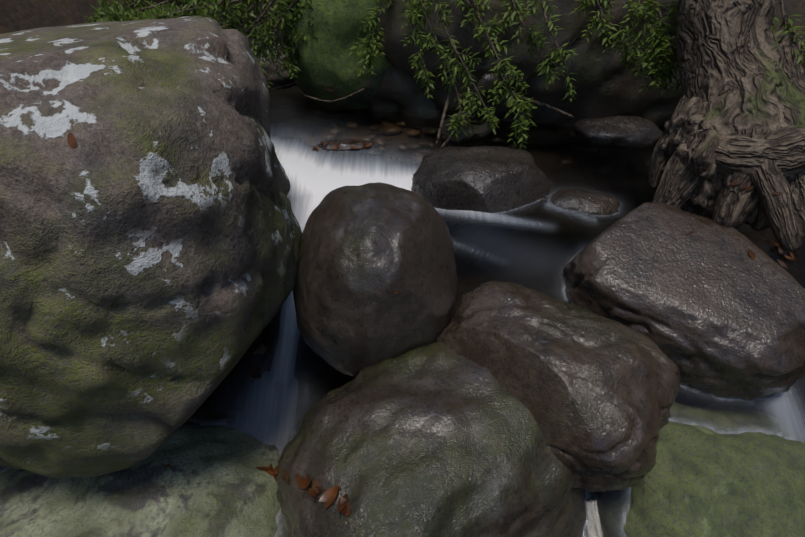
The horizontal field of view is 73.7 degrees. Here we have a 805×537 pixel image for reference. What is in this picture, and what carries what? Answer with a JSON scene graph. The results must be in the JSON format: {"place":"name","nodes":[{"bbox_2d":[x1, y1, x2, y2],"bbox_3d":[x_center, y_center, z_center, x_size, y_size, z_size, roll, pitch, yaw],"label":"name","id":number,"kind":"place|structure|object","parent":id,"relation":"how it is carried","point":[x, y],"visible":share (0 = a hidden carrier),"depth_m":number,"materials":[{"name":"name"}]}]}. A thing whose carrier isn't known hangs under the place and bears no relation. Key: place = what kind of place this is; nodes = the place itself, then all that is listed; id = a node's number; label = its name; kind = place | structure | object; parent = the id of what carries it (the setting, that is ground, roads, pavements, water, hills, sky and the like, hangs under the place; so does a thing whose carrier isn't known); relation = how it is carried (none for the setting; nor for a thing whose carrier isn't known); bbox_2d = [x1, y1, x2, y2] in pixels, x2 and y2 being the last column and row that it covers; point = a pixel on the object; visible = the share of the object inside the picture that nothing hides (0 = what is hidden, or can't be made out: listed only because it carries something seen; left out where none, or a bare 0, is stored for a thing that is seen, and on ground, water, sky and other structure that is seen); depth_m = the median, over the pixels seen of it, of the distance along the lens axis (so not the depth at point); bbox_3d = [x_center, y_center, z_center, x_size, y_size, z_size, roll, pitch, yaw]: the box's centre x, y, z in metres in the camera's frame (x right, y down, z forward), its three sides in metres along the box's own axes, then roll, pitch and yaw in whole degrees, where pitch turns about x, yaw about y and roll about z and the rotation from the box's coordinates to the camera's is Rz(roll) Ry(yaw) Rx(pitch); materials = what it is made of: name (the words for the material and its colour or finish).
{"place":"outdoors","nodes":[
{"label":"outdoors","id":0,"kind":"place"},
{"bbox_2d":[0,0,804,536],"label":"water","id":1,"kind":"structure","parent":0,"point":[540,244],"depth_m":2.98,"materials":[{"name":"white liquid"}]},
{"bbox_2d":[0,16,301,477],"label":"rock","id":2,"kind":"object","parent":1,"relation":"on","point":[150,235],"visible":1,"depth_m":1.65,"materials":[{"name":"stone"}]},
{"bbox_2d":[250,43,295,87],"bbox_3d":[-1.110,-1.712,4.648,0.528,0.413,0.421,-1,40,-1],"label":"rock","id":3,"kind":"object","parent":1,"relation":"in","point":[274,79],"visible":0.1,"depth_m":4.48,"materials":[{"name":"grey stone"}]},
{"bbox_2d":[278,0,391,109],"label":"rock","id":4,"kind":"object","parent":1,"relation":"in","point":[325,59],"visible":0.62,"depth_m":3.83,"materials":[{"name":"green stone"}]},
{"bbox_2d":[317,139,373,150],"bbox_3d":[-0.396,-0.826,3.757,0.424,0.150,0.164,-4,40,-5],"label":"rock","id":5,"kind":"object","parent":1,"relation":"in","point":[345,144],"visible":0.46,"depth_m":3.69,"materials":[{"name":"grey stone"}]},
{"bbox_2d":[293,182,457,376],"bbox_3d":[-0.136,0.066,2.528,0.749,0.944,0.812,0,45,-16],"label":"rock","id":6,"kind":"object","parent":1,"relation":"on","point":[367,250],"visible":0.92,"depth_m":2.18,"materials":[{"name":"stone"}]},
{"bbox_2d":[269,77,573,148],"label":"sticks","id":7,"kind":"object","parent":1,"relation":"on","point":[469,115],"visible":0.46,"depth_m":3.62,"materials":[{"name":"brown wood"}]},
{"bbox_2d":[441,111,491,139],"bbox_3d":[0.470,-1.019,3.937,0.376,0.253,0.291,-12,41,-14],"label":"rock","id":8,"kind":"object","parent":1,"relation":"in","point":[482,130],"visible":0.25,"depth_m":3.83,"materials":[{"name":"grey stone"}]},
{"bbox_2d":[411,146,550,212],"bbox_3d":[0.481,-0.502,3.327,0.857,0.414,0.618,3,40,4],"label":"rock","id":9,"kind":"object","parent":1,"relation":"in","point":[491,179],"visible":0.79,"depth_m":3.16,"materials":[{"name":"grey stone"}]},
{"bbox_2d":[436,281,680,491],"bbox_3d":[0.605,0.452,2.254,0.970,0.571,0.696,24,54,26],"label":"rock","id":10,"kind":"object","parent":1,"relation":"in","point":[595,394],"visible":0.81,"depth_m":2.00,"materials":[{"name":"stone"}]},
{"bbox_2d":[550,189,619,214],"bbox_3d":[1.078,-0.364,3.222,0.431,0.186,0.268,11,41,12],"label":"rock","id":11,"kind":"object","parent":1,"relation":"in","point":[593,203],"visible":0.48,"depth_m":3.13,"materials":[{"name":"grey stone"}]},
{"bbox_2d":[574,115,662,145],"bbox_3d":[1.545,-0.984,3.901,0.650,0.220,0.418,-1,40,-1],"label":"rock","id":12,"kind":"object","parent":1,"relation":"in","point":[625,130],"visible":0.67,"depth_m":3.78,"materials":[{"name":"grey stone"}]},
{"bbox_2d":[563,202,804,399],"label":"rock","id":13,"kind":"object","parent":1,"relation":"in","point":[711,306],"visible":0.85,"depth_m":2.33,"materials":[{"name":"grey stone"}]},
{"bbox_2d":[0,0,804,39],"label":"terrain","id":14,"kind":"structure","parent":0,"point":[17,15],"depth_m":5.47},
{"bbox_2d":[0,422,280,536],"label":"rock","id":15,"kind":"object","parent":14,"relation":"on","point":[212,482],"visible":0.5,"depth_m":2.26,"materials":[{"name":"stone"}]},
{"bbox_2d":[67,86,795,515],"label":"dead leaves","id":16,"kind":"object","parent":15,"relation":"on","point":[327,496],"visible":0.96,"depth_m":2.33,"materials":[{"name":"orange plant"}]},
{"bbox_2d":[276,341,585,536],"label":"rock","id":17,"kind":"object","parent":14,"relation":"on","point":[436,439],"visible":0.77,"depth_m":1.93,"materials":[{"name":"stone"}]},
{"bbox_2d":[84,0,804,147],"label":"leafy branches","id":18,"kind":"object","parent":14,"relation":"on","point":[257,19],"visible":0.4,"depth_m":3.41,"materials":[{"name":"green plant"}]},
{"bbox_2d":[468,73,499,124],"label":"rock","id":19,"kind":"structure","parent":14,"relation":"on","point":[487,80],"depth_m":3.48,"materials":[{"name":"grey stone"}]},
{"bbox_2d":[367,0,681,126],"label":"rock","id":20,"kind":"object","parent":14,"relation":"on","point":[603,84],"visible":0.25,"depth_m":3.71,"materials":[{"name":"grey stone"}]},
{"bbox_2d":[623,421,804,536],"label":"rock","id":21,"kind":"object","parent":14,"relation":"on","point":[698,481],"visible":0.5,"depth_m":2.11,"materials":[{"name":"green stone"}]},
{"bbox_2d":[647,0,804,251],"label":"trunk","id":22,"kind":"object","parent":14,"relation":"on","point":[741,72],"visible":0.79,"depth_m":2.51,"materials":[{"name":"brown plant"}]},
{"bbox_2d":[659,97,769,230],"bbox_3d":[1.742,-0.567,2.762,0.797,0.706,0.694,-3,40,-4],"label":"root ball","id":23,"kind":"object","parent":22,"relation":"attached to","point":[701,162],"visible":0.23,"depth_m":2.63,"materials":[{"name":"brown plant"}]}
]}

